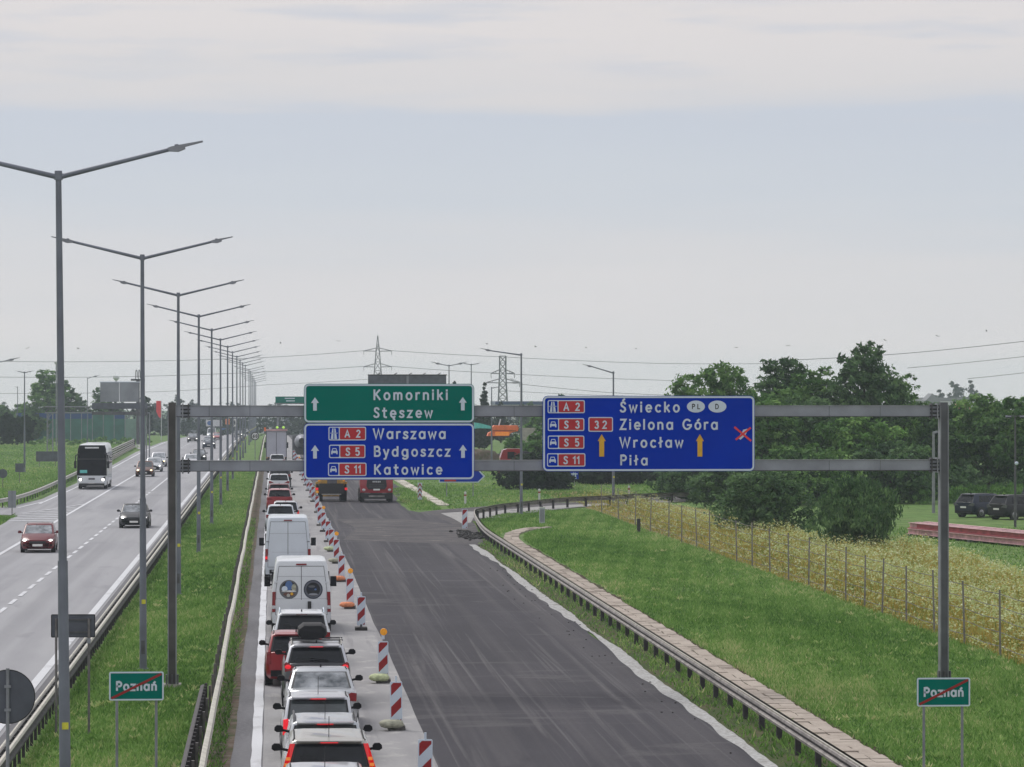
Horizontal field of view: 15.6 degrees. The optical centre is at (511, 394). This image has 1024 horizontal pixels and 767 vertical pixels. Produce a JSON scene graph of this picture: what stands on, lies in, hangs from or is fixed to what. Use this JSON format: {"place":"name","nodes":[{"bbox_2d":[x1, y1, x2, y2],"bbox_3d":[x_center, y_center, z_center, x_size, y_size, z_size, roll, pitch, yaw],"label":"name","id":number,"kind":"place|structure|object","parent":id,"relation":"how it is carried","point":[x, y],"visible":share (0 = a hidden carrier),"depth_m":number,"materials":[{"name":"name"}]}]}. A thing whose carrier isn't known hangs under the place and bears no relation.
{"place":"outdoors","nodes":[
{"label":"outdoors","id":0,"kind":"place"},
{"bbox_2d":[74,442,111,488],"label":"coach","id":1,"kind":"object","parent":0,"point":[94,463],"visible":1,"depth_m":326.20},
{"bbox_2d":[17,472,254,766],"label":"median grass","id":2,"kind":"structure","parent":0,"point":[127,624],"depth_m":119.55,"materials":[{"name":"green plant"}]},
{"bbox_2d":[473,417,490,448],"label":"tree","id":3,"kind":"object","parent":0,"point":[480,438],"visible":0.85,"depth_m":559.28,"materials":[{"name":"green plant"}]},
{"bbox_2d":[0,411,1023,766],"bbox_3d":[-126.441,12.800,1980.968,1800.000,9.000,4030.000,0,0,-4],"label":"ground","id":4,"kind":"structure","parent":0,"point":[910,513],"depth_m":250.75,"materials":[{"name":"green plant"}]},
{"bbox_2d":[0,412,26,444],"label":"shrub","id":5,"kind":"object","parent":4,"relation":"on","point":[11,427],"visible":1,"depth_m":609.29,"materials":[{"name":"green plant"}]},
{"bbox_2d":[0,668,34,766],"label":"round sign","id":6,"kind":"object","parent":4,"relation":"on","point":[17,696],"visible":1,"depth_m":72.00,"materials":[{"name":"grey metal"}]},
{"bbox_2d":[14,405,51,440],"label":"broadleaf tree","id":7,"kind":"object","parent":4,"relation":"on","point":[39,426],"visible":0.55,"depth_m":698.95,"materials":[{"name":"green plant"}]},
{"bbox_2d":[0,471,76,507],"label":"guardrail","id":8,"kind":"object","parent":4,"relation":"on","point":[39,489],"visible":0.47,"depth_m":301.89,"materials":[{"name":"metal"}]},
{"bbox_2d":[18,368,70,412],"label":"broadleaf tree","id":9,"kind":"object","parent":4,"relation":"on","point":[47,395],"visible":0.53,"depth_m":718.68,"materials":[{"name":"green plant"}]},
{"bbox_2d":[55,380,82,411],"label":"broadleaf tree","id":10,"kind":"object","parent":4,"relation":"on","point":[74,396],"visible":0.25,"depth_m":734.45,"materials":[{"name":"green plant"}]},
{"bbox_2d":[51,614,94,733],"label":"sign board","id":11,"kind":"object","parent":4,"relation":"on","point":[81,625],"visible":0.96,"depth_m":90.97,"materials":[{"name":"metal"}]},
{"bbox_2d":[16,413,145,440],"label":"noise barrier","id":12,"kind":"object","parent":4,"relation":"on","point":[111,427],"visible":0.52,"depth_m":700.83,"materials":[{"name":"teal glass"}]},
{"bbox_2d":[29,436,152,445],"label":"undergrowth","id":13,"kind":"object","parent":4,"relation":"on","point":[100,439],"visible":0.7,"depth_m":648.83,"materials":[{"name":"green plant"}]},
{"bbox_2d":[45,382,149,458],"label":"message sign gantry","id":14,"kind":"object","parent":4,"relation":"on","point":[109,391],"visible":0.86,"depth_m":479.77,"materials":[{"name":"metal"}]},
{"bbox_2d":[100,382,118,401],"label":"sign","id":15,"kind":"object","parent":14,"relation":"in","point":[109,391],"depth_m":479.77,"materials":[{"name":"metal"}]},
{"bbox_2d":[120,382,137,401],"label":"sign","id":16,"kind":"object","parent":14,"relation":"in","point":[128,390],"depth_m":479.88,"materials":[{"name":"metal"}]},
{"bbox_2d":[0,140,202,766],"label":"street lamp","id":17,"kind":"object","parent":4,"relation":"on","point":[64,681],"visible":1,"depth_m":70.04,"materials":[{"name":"metal"}]},
{"bbox_2d":[0,434,244,766],"bbox_3d":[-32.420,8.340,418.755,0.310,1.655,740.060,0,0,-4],"label":"guardrail","id":18,"kind":"object","parent":4,"relation":"on","point":[21,733],"visible":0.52,"depth_m":111.24,"materials":[{"name":"grey metal"}]},
{"bbox_2d":[0,433,246,736],"bbox_3d":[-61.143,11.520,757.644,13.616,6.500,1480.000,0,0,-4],"label":"carriageway","id":19,"kind":"structure","parent":4,"relation":"on","point":[99,563],"depth_m":192.47,"materials":[{"name":"grey asphalt"}]},
{"bbox_2d":[18,522,57,551],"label":"oncoming car","id":20,"kind":"object","parent":19,"relation":"on","point":[39,535],"visible":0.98,"depth_m":196.19,"materials":[{"name":"metal"}]},
{"bbox_2d":[0,442,234,745],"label":"kerb strip","id":21,"kind":"object","parent":19,"relation":"on","point":[43,686],"visible":0.19,"depth_m":139.41,"materials":[{"name":"concrete"}]},
{"bbox_2d":[0,434,246,730],"bbox_3d":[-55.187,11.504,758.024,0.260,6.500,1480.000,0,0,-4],"label":"edge line","id":22,"kind":"object","parent":19,"relation":"on","point":[41,674],"visible":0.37,"depth_m":155.44,"materials":[{"name":"white paint"}]},
{"bbox_2d":[117,503,151,527],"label":"oncoming car","id":23,"kind":"object","parent":19,"relation":"on","point":[130,514],"visible":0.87,"depth_m":232.17,"materials":[{"name":"metal"}]},
{"bbox_2d":[109,671,163,766],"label":"town exit sign","id":24,"kind":"object","parent":4,"relation":"on","point":[124,686],"visible":1,"depth_m":75.49,"materials":[{"name":"green metal"}]},
{"bbox_2d":[51,236,232,670],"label":"street lamp","id":25,"kind":"object","parent":4,"relation":"on","point":[143,605],"visible":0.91,"depth_m":111.96,"materials":[{"name":"metal"}]},
{"bbox_2d":[112,279,243,594],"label":"street lamp","id":26,"kind":"object","parent":4,"relation":"on","point":[177,295],"visible":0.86,"depth_m":153.87,"materials":[{"name":"metal"}]},
{"bbox_2d":[180,683,206,766],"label":"guardrail","id":27,"kind":"object","parent":4,"relation":"on","point":[192,739],"visible":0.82,"depth_m":85.76,"materials":[{"name":"grey metal"}]},
{"bbox_2d":[148,304,250,551],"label":"street lamp","id":28,"kind":"object","parent":4,"relation":"on","point":[198,316],"visible":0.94,"depth_m":195.79,"materials":[{"name":"metal"}]},
{"bbox_2d":[170,320,253,523],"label":"street lamp","id":29,"kind":"object","parent":4,"relation":"on","point":[211,473],"visible":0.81,"depth_m":237.72,"materials":[{"name":"metal"}]},
{"bbox_2d":[184,331,255,504],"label":"street lamp","id":30,"kind":"object","parent":4,"relation":"on","point":[220,458],"visible":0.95,"depth_m":279.62,"materials":[{"name":"metal"}]},
{"bbox_2d":[147,417,305,435],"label":"woods","id":31,"kind":"object","parent":4,"relation":"on","point":[185,427],"visible":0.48,"depth_m":885.90,"materials":[{"name":"green plant"}]},
{"bbox_2d":[196,339,258,490],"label":"street lamp","id":32,"kind":"object","parent":4,"relation":"on","point":[227,458],"visible":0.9,"depth_m":321.54,"materials":[{"name":"metal"}]},
{"bbox_2d":[192,435,265,766],"bbox_3d":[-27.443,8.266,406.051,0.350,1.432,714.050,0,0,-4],"label":"guardrail","id":33,"kind":"object","parent":4,"relation":"on","point":[214,689],"visible":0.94,"depth_m":113.23,"materials":[{"name":"grey metal"}]},
{"bbox_2d":[198,472,263,766],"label":"verge strip","id":34,"kind":"object","parent":4,"relation":"on","point":[231,731],"visible":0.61,"depth_m":118.11,"materials":[{"name":"soil"}]},
{"bbox_2d":[230,457,267,766],"bbox_3d":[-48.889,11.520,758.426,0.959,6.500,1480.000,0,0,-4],"label":"hard shoulder","id":35,"kind":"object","parent":4,"relation":"on","point":[241,753],"visible":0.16,"depth_m":113.54},
{"bbox_2d":[250,473,269,766],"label":"queue edge line","id":36,"kind":"object","parent":35,"relation":"on","point":[257,739],"visible":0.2,"depth_m":106.39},
{"bbox_2d":[315,480,346,500],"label":"lorry","id":37,"kind":"object","parent":4,"relation":"on","point":[331,488],"visible":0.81,"depth_m":288.82,"materials":[{"name":"metal"}]},
{"bbox_2d":[263,435,437,766],"bbox_3d":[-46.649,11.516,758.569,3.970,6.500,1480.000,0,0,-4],"label":"queue lane","id":38,"kind":"structure","parent":4,"relation":"on","point":[399,748],"depth_m":107.20,"materials":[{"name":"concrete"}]},
{"bbox_2d":[264,426,287,459],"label":"box lorry","id":39,"kind":"object","parent":38,"relation":"on","point":[276,442],"visible":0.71,"depth_m":446.95,"materials":[{"name":"metal"}]},
{"bbox_2d":[259,630,299,684],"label":"waiting car","id":40,"kind":"object","parent":38,"relation":"on","point":[279,639],"visible":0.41,"depth_m":106.19,"materials":[{"name":"metal"}]},
{"bbox_2d":[264,488,294,510],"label":"waiting car","id":41,"kind":"object","parent":38,"relation":"on","point":[278,494],"visible":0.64,"depth_m":263.15,"materials":[{"name":"metal"}]},
{"bbox_2d":[262,504,298,530],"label":"waiting car","id":42,"kind":"object","parent":38,"relation":"on","point":[280,509],"visible":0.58,"depth_m":226.25,"materials":[{"name":"metal"}]},
{"bbox_2d":[259,514,315,575],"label":"delivery van","id":43,"kind":"object","parent":38,"relation":"on","point":[287,534],"visible":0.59,"depth_m":166.08,"materials":[{"name":"metal"}]},
{"bbox_2d":[264,555,335,630],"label":"delivery van","id":44,"kind":"object","parent":38,"relation":"on","point":[300,582],"visible":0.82,"depth_m":130.06,"materials":[{"name":"metal"}]},
{"bbox_2d":[266,607,335,638],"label":"waiting car","id":45,"kind":"object","parent":38,"relation":"on","point":[290,619],"visible":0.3,"depth_m":114.69,"materials":[{"name":"metal"}]},
{"bbox_2d":[275,637,355,705],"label":"waiting car","id":46,"kind":"object","parent":38,"relation":"on","point":[326,651],"visible":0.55,"depth_m":99.15,"materials":[{"name":"silver metal"}]},
{"bbox_2d":[297,622,326,637],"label":"roof box","id":47,"kind":"object","parent":46,"relation":"on","point":[311,629],"visible":1,"depth_m":99.67,"materials":[{"name":"plastic"}]},
{"bbox_2d":[273,691,360,753],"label":"waiting car","id":48,"kind":"object","parent":38,"relation":"on","point":[314,701],"visible":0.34,"depth_m":84.55,"materials":[{"name":"silver metal"}]},
{"bbox_2d":[277,664,362,720],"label":"waiting car","id":49,"kind":"object","parent":38,"relation":"on","point":[320,678],"visible":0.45,"depth_m":93.11,"materials":[{"name":"silver metal"}]},
{"bbox_2d":[274,710,372,757],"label":"waiting car","id":50,"kind":"object","parent":38,"relation":"on","point":[322,720],"visible":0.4,"depth_m":79.06,"materials":[{"name":"silver metal"}]},
{"bbox_2d":[286,757,361,766],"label":"waiting car","id":51,"kind":"object","parent":38,"relation":"on","point":[324,764],"visible":1,"depth_m":69.03,"materials":[{"name":"silver metal"}]},
{"bbox_2d":[271,728,381,766],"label":"waiting car","id":52,"kind":"object","parent":38,"relation":"on","point":[328,744],"visible":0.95,"depth_m":72.55,"materials":[{"name":"beige metal"}]},
{"bbox_2d":[355,592,366,630],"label":"warning beacon","id":53,"kind":"object","parent":38,"relation":"on","point":[361,602],"visible":1,"depth_m":131.48,"materials":[{"name":"plastic"}]},
{"bbox_2d":[376,628,390,682],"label":"warning beacon","id":54,"kind":"object","parent":38,"relation":"on","point":[382,657],"visible":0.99,"depth_m":107.58,"materials":[{"name":"plastic"}]},
{"bbox_2d":[387,676,404,730],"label":"warning beacon","id":55,"kind":"object","parent":38,"relation":"on","point":[396,699],"visible":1,"depth_m":92.48,"materials":[{"name":"plastic"}]},
{"bbox_2d":[418,732,432,766],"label":"warning beacon","id":56,"kind":"object","parent":38,"relation":"on","point":[425,751],"visible":1,"depth_m":76.98,"materials":[{"name":"plastic"}]},
{"bbox_2d":[358,480,392,501],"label":"tipper lorry","id":57,"kind":"object","parent":4,"relation":"on","point":[375,489],"visible":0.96,"depth_m":285.95,"materials":[{"name":"red metal"}]},
{"bbox_2d":[279,417,526,433],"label":"woods","id":58,"kind":"object","parent":4,"relation":"on","point":[302,420],"visible":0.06,"depth_m":861.78,"materials":[{"name":"green plant"}]},
{"bbox_2d":[368,373,446,383],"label":"billboard","id":59,"kind":"object","parent":4,"relation":"on","point":[410,378],"visible":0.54,"depth_m":429.89,"materials":[{"name":"metal"}]},
{"bbox_2d":[481,348,523,513],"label":"street lamp","id":60,"kind":"object","parent":4,"relation":"on","point":[521,478],"visible":0.9,"depth_m":257.54,"materials":[{"name":"metal"}]},
{"bbox_2d":[487,356,519,400],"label":"electricity pylon","id":61,"kind":"object","parent":4,"relation":"on","point":[506,379],"visible":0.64,"depth_m":1149.11,"materials":[{"name":"metal"}]},
{"bbox_2d":[23,533,1023,766],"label":"grass weeds","id":62,"kind":"object","parent":4,"relation":"on","point":[718,561],"depth_m":116.40,"materials":[{"name":"green plant"}]},
{"bbox_2d":[523,426,542,455],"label":"shrub","id":63,"kind":"object","parent":4,"relation":"on","point":[535,443],"visible":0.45,"depth_m":379.44,"materials":[{"name":"green plant"}]},
{"bbox_2d":[491,450,575,489],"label":"shrub","id":64,"kind":"object","parent":4,"relation":"on","point":[547,480],"visible":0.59,"depth_m":326.64,"materials":[{"name":"green plant"}]},
{"bbox_2d":[420,497,685,531],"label":"exit ramp","id":65,"kind":"structure","parent":4,"relation":"on","point":[471,525],"depth_m":266.86,"materials":[{"name":"grey asphalt"}]},
{"bbox_2d":[456,500,687,517],"bbox_3d":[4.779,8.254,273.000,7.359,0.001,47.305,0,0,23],"label":"guardrail","id":66,"kind":"object","parent":65,"relation":"on","point":[531,509],"visible":0.55,"depth_m":271.21,"materials":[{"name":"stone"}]},
{"bbox_2d":[164,402,950,687],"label":"sign gantry","id":67,"kind":"object","parent":4,"relation":"on","point":[939,465],"visible":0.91,"depth_m":106.99,"materials":[{"name":"metal"}]},
{"bbox_2d":[304,384,473,479],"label":"direction sign","id":68,"kind":"object","parent":67,"relation":"attached to","point":[388,431],"visible":1,"depth_m":106.17,"materials":[{"name":"blue metal"}]},
{"bbox_2d":[543,396,754,470],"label":"direction sign","id":69,"kind":"object","parent":67,"relation":"attached to","point":[648,433],"visible":1,"depth_m":106.65,"materials":[{"name":"blue metal"}]},
{"bbox_2d":[570,471,659,484],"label":"undergrowth","id":70,"kind":"object","parent":4,"relation":"on","point":[598,478],"visible":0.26,"depth_m":343.32,"materials":[{"name":"green plant"}]},
{"bbox_2d":[477,539,832,766],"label":"verge","id":71,"kind":"structure","parent":4,"relation":"on","point":[775,760],"depth_m":109.82,"materials":[{"name":"green plant"}]},
{"bbox_2d":[474,492,867,766],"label":"guardrail","id":72,"kind":"object","parent":4,"relation":"on","point":[821,747],"visible":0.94,"depth_m":114.86,"materials":[{"name":"grey metal"}]},
{"bbox_2d":[664,373,703,497],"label":"broadleaf tree","id":73,"kind":"object","parent":4,"relation":"on","point":[683,391],"visible":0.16,"depth_m":295.88,"materials":[{"name":"green plant"}]},
{"bbox_2d":[656,471,712,501],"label":"shrub","id":74,"kind":"object","parent":4,"relation":"on","point":[676,481],"visible":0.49,"depth_m":289.81,"materials":[{"name":"green plant"}]},
{"bbox_2d":[503,527,901,766],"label":"paved gutter","id":75,"kind":"object","parent":4,"relation":"on","point":[855,749],"visible":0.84,"depth_m":111.03,"materials":[{"name":"grey concrete"}]},
{"bbox_2d":[665,360,763,428],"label":"broadleaf tree","id":76,"kind":"object","parent":4,"relation":"on","point":[727,386],"visible":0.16,"depth_m":298.01,"materials":[{"name":"green plant"}]},
{"bbox_2d":[528,545,902,765],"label":"soil edge","id":77,"kind":"object","parent":4,"relation":"on","point":[598,586],"visible":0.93,"depth_m":129.94,"materials":[{"name":"soil"}]},
{"bbox_2d":[684,471,750,507],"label":"shrub","id":78,"kind":"object","parent":4,"relation":"on","point":[709,481],"visible":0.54,"depth_m":273.56,"materials":[{"name":"green plant"}]},
{"bbox_2d":[473,508,1023,766],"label":"slope grass","id":79,"kind":"structure","parent":4,"relation":"on","point":[564,523],"depth_m":124.94,"materials":[{"name":"green plant"}]},
{"bbox_2d":[917,677,969,766],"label":"town exit sign","id":80,"kind":"object","parent":79,"relation":"on","point":[934,692],"visible":1,"depth_m":75.49,"materials":[{"name":"green metal"}]},
{"bbox_2d":[749,356,807,403],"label":"broadleaf tree","id":81,"kind":"object","parent":4,"relation":"on","point":[779,378],"visible":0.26,"depth_m":309.14,"materials":[{"name":"green plant"}]},
{"bbox_2d":[746,391,812,459],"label":"broadleaf tree","id":82,"kind":"object","parent":4,"relation":"on","point":[767,436],"visible":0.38,"depth_m":287.15,"materials":[{"name":"green plant"}]},
{"bbox_2d":[769,365,835,495],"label":"broadleaf tree","id":83,"kind":"object","parent":4,"relation":"on","point":[813,383],"visible":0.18,"depth_m":303.53,"materials":[{"name":"green plant"}]},
{"bbox_2d":[764,393,843,498],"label":"broadleaf tree","id":84,"kind":"object","parent":4,"relation":"on","point":[808,422],"visible":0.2,"depth_m":292.28,"materials":[{"name":"green plant"}]},
{"bbox_2d":[755,440,866,504],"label":"broadleaf tree","id":85,"kind":"object","parent":4,"relation":"on","point":[817,480],"visible":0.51,"depth_m":280.39,"materials":[{"name":"green plant"}]},
{"bbox_2d":[646,454,1023,500],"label":"undergrowth","id":86,"kind":"object","parent":4,"relation":"on","point":[963,475],"visible":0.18,"depth_m":305.04,"materials":[{"name":"green plant"}]},
{"bbox_2d":[811,417,912,482],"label":"broadleaf tree","id":87,"kind":"object","parent":4,"relation":"on","point":[848,434],"visible":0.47,"depth_m":287.78,"materials":[{"name":"green plant"}]},
{"bbox_2d":[813,340,913,444],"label":"broadleaf tree","id":88,"kind":"object","parent":4,"relation":"on","point":[868,376],"visible":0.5,"depth_m":300.45,"materials":[{"name":"green plant"}]},
{"bbox_2d":[852,439,937,502],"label":"broadleaf tree","id":89,"kind":"object","parent":4,"relation":"on","point":[902,481],"visible":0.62,"depth_m":284.62,"materials":[{"name":"green plant"}]},
{"bbox_2d":[884,373,931,458],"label":"broadleaf tree","id":90,"kind":"object","parent":4,"relation":"on","point":[910,439],"visible":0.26,"depth_m":306.51,"materials":[{"name":"green plant"}]},
{"bbox_2d":[895,400,960,469],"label":"broadleaf tree","id":91,"kind":"object","parent":4,"relation":"on","point":[930,425],"visible":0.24,"depth_m":310.90,"materials":[{"name":"green plant"}]},
{"bbox_2d":[899,482,1023,503],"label":"tall weeds","id":92,"kind":"object","parent":4,"relation":"on","point":[956,491],"visible":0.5,"depth_m":286.25,"materials":[{"name":"green plant"}]},
{"bbox_2d":[906,521,1023,545],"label":"beam stack","id":93,"kind":"object","parent":4,"relation":"on","point":[970,533],"visible":0.96,"depth_m":210.74,"materials":[{"name":"metal"}]},
{"bbox_2d":[954,493,996,517],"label":"parked car","id":94,"kind":"object","parent":4,"relation":"on","point":[965,504],"visible":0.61,"depth_m":252.71,"materials":[{"name":"metal"}]},
{"bbox_2d":[935,392,1023,490],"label":"broadleaf tree","id":95,"kind":"object","parent":4,"relation":"on","point":[974,428],"visible":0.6,"depth_m":311.33,"materials":[{"name":"green plant"}]},
{"bbox_2d":[987,396,1023,484],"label":"broadleaf tree","id":96,"kind":"object","parent":4,"relation":"on","point":[1002,459],"visible":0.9,"depth_m":306.08,"materials":[{"name":"green plant"}]},
{"bbox_2d":[987,494,1023,519],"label":"parked car","id":97,"kind":"object","parent":4,"relation":"on","point":[998,506],"visible":0.88,"depth_m":248.03,"materials":[{"name":"metal"}]},
{"bbox_2d":[1005,415,1023,526],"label":"floodlight pole","id":98,"kind":"object","parent":4,"relation":"on","point":[1015,464],"visible":0.99,"depth_m":233.94,"materials":[{"name":"metal"}]},
{"bbox_2d":[0,0,1023,410],"label":"sky","id":99,"kind":"structure","parent":0,"point":[693,182],"materials":[{"name":"white"}]},
{"bbox_2d":[288,433,763,766],"bbox_3d":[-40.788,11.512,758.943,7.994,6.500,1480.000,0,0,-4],"label":"milled road","id":100,"kind":"structure","parent":0,"point":[491,671],"depth_m":111.39,"materials":[{"name":"grey asphalt"}]},
{"bbox_2d":[337,518,484,544],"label":"milling crossing","id":101,"kind":"object","parent":100,"relation":"on","point":[393,530],"visible":0.93,"depth_m":225.82,"materials":[{"name":"grey asphalt"}]},
{"bbox_2d":[469,544,777,766],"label":"white gravel strip","id":102,"kind":"object","parent":100,"relation":"on","point":[632,664],"visible":1,"depth_m":108.96,"materials":[{"name":"white gravel"}]},
{"bbox_2d":[537,487,1023,665],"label":"dry meadow ground","id":103,"kind":"structure","parent":0,"point":[664,528],"depth_m":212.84,"materials":[{"name":"beige plant"}]},
{"bbox_2d":[703,471,820,533],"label":"shrub","id":104,"kind":"object","parent":103,"relation":"on","point":[765,497],"visible":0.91,"depth_m":223.68,"materials":[{"name":"green plant"}]},
{"bbox_2d":[601,484,1023,655],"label":"wire fence","id":105,"kind":"object","parent":103,"relation":"on","point":[865,578],"visible":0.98,"depth_m":150.63,"materials":[{"name":"grey metal"}]},
{"bbox_2d":[803,474,907,548],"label":"shrub","id":106,"kind":"object","parent":103,"relation":"on","point":[853,508],"visible":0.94,"depth_m":198.57,"materials":[{"name":"green plant"}]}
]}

